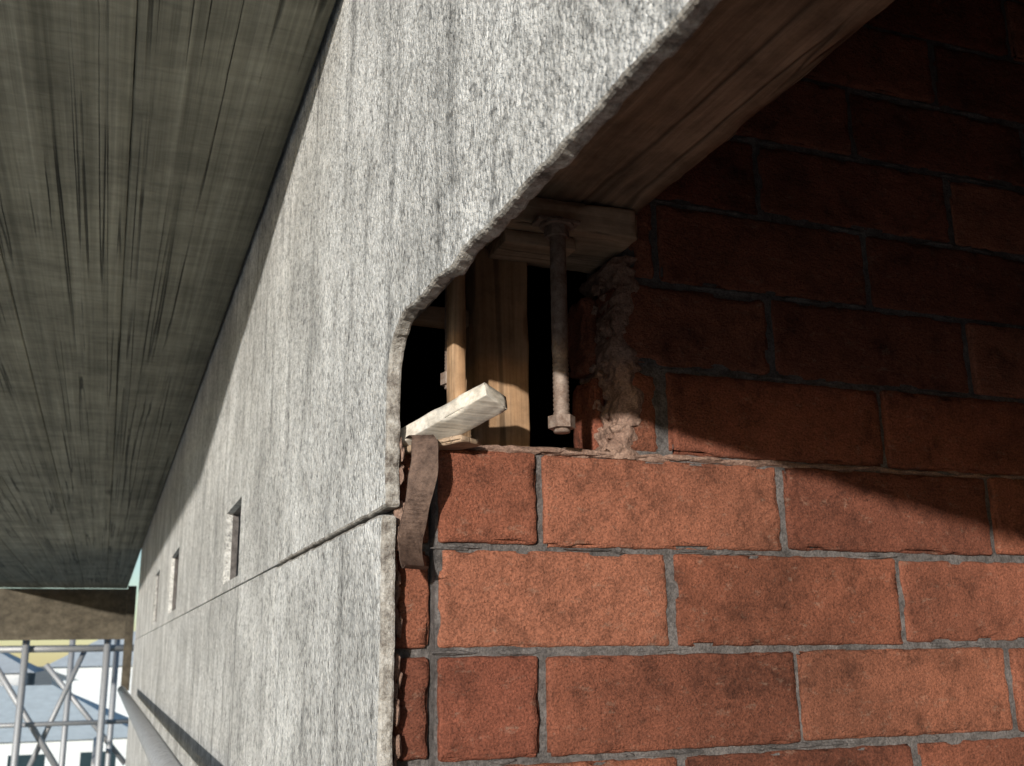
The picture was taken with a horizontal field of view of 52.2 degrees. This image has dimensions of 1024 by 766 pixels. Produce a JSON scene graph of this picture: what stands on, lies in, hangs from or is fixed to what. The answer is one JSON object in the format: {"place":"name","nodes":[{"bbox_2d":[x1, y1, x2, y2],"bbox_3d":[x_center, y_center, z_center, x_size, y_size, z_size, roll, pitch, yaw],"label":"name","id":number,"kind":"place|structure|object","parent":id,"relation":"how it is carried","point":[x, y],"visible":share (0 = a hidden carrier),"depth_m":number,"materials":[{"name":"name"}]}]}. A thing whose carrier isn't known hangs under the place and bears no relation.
{"place":"outdoors","nodes":[
{"label":"outdoors","id":0,"kind":"place"},
{"bbox_2d":[0,672,35,685],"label":"walls","id":1,"kind":"structure","parent":0,"point":[13,679],"depth_m":43.88,"materials":[{"name":"white paint"}]},
{"bbox_2d":[0,653,43,672],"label":"roof","id":2,"kind":"structure","parent":1,"relation":"on","point":[9,663],"depth_m":44.58,"materials":[{"name":"metal"}]},
{"bbox_2d":[35,666,52,684],"bbox_3d":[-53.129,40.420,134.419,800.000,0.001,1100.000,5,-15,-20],"label":"ground","id":3,"kind":"structure","parent":0,"point":[44,677],"depth_m":261.61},
{"bbox_2d":[0,0,335,765],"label":"scaffold","id":4,"kind":"object","parent":3,"relation":"on","point":[142,142],"visible":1,"depth_m":2.31,"materials":[{"name":"grey wood"}]},
{"bbox_2d":[155,243,486,621],"bbox_3d":[0.511,2.124,4.287,3.751,8.000,10.000,5,-15,-20],"label":"block backing","id":5,"kind":"object","parent":3,"relation":"on","point":[235,544],"visible":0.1,"depth_m":2.33,"materials":[{"name":"grey concrete"}]},
{"bbox_2d":[125,567,276,765],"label":"render coat","id":6,"kind":"object","parent":5,"relation":"attached to","point":[200,694],"visible":0.8,"depth_m":2.29,"materials":[{"name":"grey concrete"}]},
{"bbox_2d":[135,112,296,639],"bbox_3d":[-1.711,-0.217,5.357,0.014,2.869,7.600,5,-15,-20],"label":"render coat","id":7,"kind":"object","parent":5,"relation":"attached to","point":[226,463],"visible":0.52,"depth_m":2.31,"materials":[{"name":"grey concrete"}]},
{"bbox_2d":[268,515,395,765],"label":"render coat","id":8,"kind":"object","parent":5,"relation":"attached to","point":[332,684],"visible":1,"depth_m":1.10,"materials":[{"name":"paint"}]},
{"bbox_2d":[278,0,720,563],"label":"render coat","id":9,"kind":"object","parent":5,"relation":"attached to","point":[439,144],"visible":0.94,"depth_m":1.00,"materials":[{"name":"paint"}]},
{"bbox_2d":[0,738,126,765],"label":"walls","id":10,"kind":"structure","parent":0,"point":[75,749],"depth_m":31.58,"materials":[{"name":"white paint"}]},
{"bbox_2d":[7,751,114,765],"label":"windows","id":11,"kind":"structure","parent":10,"relation":"attached to","point":[85,758],"depth_m":31.34,"materials":[{"name":"grey glass"}]},
{"bbox_2d":[0,685,128,742],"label":"roof","id":12,"kind":"structure","parent":10,"relation":"on","point":[40,701],"depth_m":33.06,"materials":[{"name":"metal"}]},
{"bbox_2d":[0,549,141,666],"label":"sky","id":13,"kind":"structure","parent":0,"point":[37,659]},
{"bbox_2d":[52,666,131,717],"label":"walls","id":14,"kind":"structure","parent":0,"point":[86,683],"depth_m":46.62,"materials":[{"name":"white paint"}]},
{"bbox_2d":[50,631,135,666],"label":"roof","id":15,"kind":"structure","parent":14,"relation":"on","point":[93,659],"depth_m":47.34,"materials":[{"name":"metal"}]},
{"bbox_2d":[398,435,437,569],"bbox_3d":[-0.089,0.108,0.963,0.036,0.128,0.062,5,-15,-20],"label":"steel strap","id":16,"kind":"object","parent":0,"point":[422,475],"visible":1,"depth_m":0.96,"materials":[{"name":"metal"}]},
{"bbox_2d":[446,274,465,402],"bbox_3d":[-0.055,-0.066,1.023,0.014,0.187,0.023,5,-15,-20],"label":"timber batten","id":17,"kind":"object","parent":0,"point":[456,340],"visible":0.54,"depth_m":1.01,"materials":[{"name":"brown wood"}]},
{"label":"floor","id":18,"kind":"structure","parent":0,"visible":0},
{"bbox_2d":[392,0,1023,765],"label":"bricks","id":19,"kind":"object","parent":18,"relation":"on","point":[488,706],"visible":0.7,"depth_m":1.15,"materials":[{"name":"red brick"}]},
{"bbox_2d":[404,435,480,454],"bbox_3d":[-0.073,0.062,1.010,0.076,0.011,0.083,5,-15,-20],"label":"timber packer","id":20,"kind":"object","parent":19,"relation":"on","point":[458,442],"visible":0.56,"depth_m":0.99,"materials":[{"name":"beige wood"}]},
{"bbox_2d":[400,383,506,446],"bbox_3d":[-0.059,0.036,1.001,0.037,0.056,0.114,20,-25,-54],"label":"timber offcut","id":21,"kind":"object","parent":20,"relation":"on","point":[467,411],"visible":0.73,"depth_m":0.99,"materials":[{"name":"white wood"}]},
{"bbox_2d":[462,247,529,446],"bbox_3d":[-0.020,-0.028,1.119,0.061,0.231,0.057,5,-15,-20],"label":"timber stud","id":22,"kind":"object","parent":19,"relation":"on","point":[497,350],"visible":0.55,"depth_m":1.10,"materials":[{"name":"brown wood"}]},
{"bbox_2d":[412,306,468,328],"bbox_3d":[-0.083,-0.070,1.103,0.076,0.020,0.021,5,-15,-20],"label":"timber noggin","id":23,"kind":"object","parent":22,"relation":"attached to","point":[432,316],"visible":0.36,"depth_m":1.09,"materials":[{"name":"brown wood"}]},
{"bbox_2d":[535,0,893,214],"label":"timber beam","id":24,"kind":"structure","parent":19,"relation":"on","point":[726,71],"depth_m":0.88,"materials":[{"name":"brown wood"}]},
{"bbox_2d":[440,287,446,389],"bbox_3d":[-0.062,-0.076,1.048,0.025,0.170,0.025,5,-15,-20],"label":"threaded bolt","id":25,"kind":"object","parent":24,"relation":"attached to","point":[443,379],"visible":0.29,"depth_m":1.03,"materials":[{"name":"metal"}]},
{"bbox_2d":[539,216,574,433],"bbox_3d":[0.047,-0.059,1.034,0.034,0.222,0.034,5,-15,-20],"label":"threaded bolt","id":26,"kind":"object","parent":24,"relation":"attached to","point":[561,419],"visible":1,"depth_m":1.03,"materials":[{"name":"metal"}]},
{"bbox_2d":[531,215,580,230],"bbox_3d":[0.045,-0.163,1.062,0.046,0.004,0.022,5,-15,-20],"label":"steel cleat","id":27,"kind":"object","parent":26,"relation":"attached to","point":[538,220],"visible":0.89,"depth_m":1.05,"materials":[{"name":"brown metal"}]},
{"bbox_2d":[484,197,637,273],"bbox_3d":[0.030,-0.161,1.131,0.183,0.037,0.114,5,-15,-20],"label":"timber plate","id":28,"kind":"object","parent":24,"relation":"attached to","point":[601,235],"visible":0.39,"depth_m":1.10,"materials":[{"name":"brown wood"}]},
{"bbox_2d":[488,229,575,264],"bbox_3d":[0.021,-0.142,1.105,0.080,0.015,0.053,5,-15,-20],"label":"timber packer","id":29,"kind":"object","parent":28,"relation":"attached to","point":[517,246],"visible":0.72,"depth_m":1.09,"materials":[{"name":"brown wood"}]},
{"bbox_2d":[429,32,1023,764],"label":"joint smears","id":30,"kind":"object","parent":19,"relation":"attached to","point":[653,650],"visible":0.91,"depth_m":1.17,"materials":[{"name":"grey concrete"}]},
{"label":"side walls","id":31,"kind":"object","parent":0,"visible":0},
{"bbox_2d":[383,0,1023,765],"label":"mortar","id":32,"kind":"object","parent":31,"relation":"attached to","point":[649,366],"visible":0.06,"depth_m":1.14,"materials":[{"name":"grey concrete"}]},
{"bbox_2d":[392,256,1023,765],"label":"broken mortar","id":33,"kind":"object","parent":32,"relation":"attached to","point":[616,366],"visible":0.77,"depth_m":1.11,"materials":[{"name":"grey concrete"}]}
]}

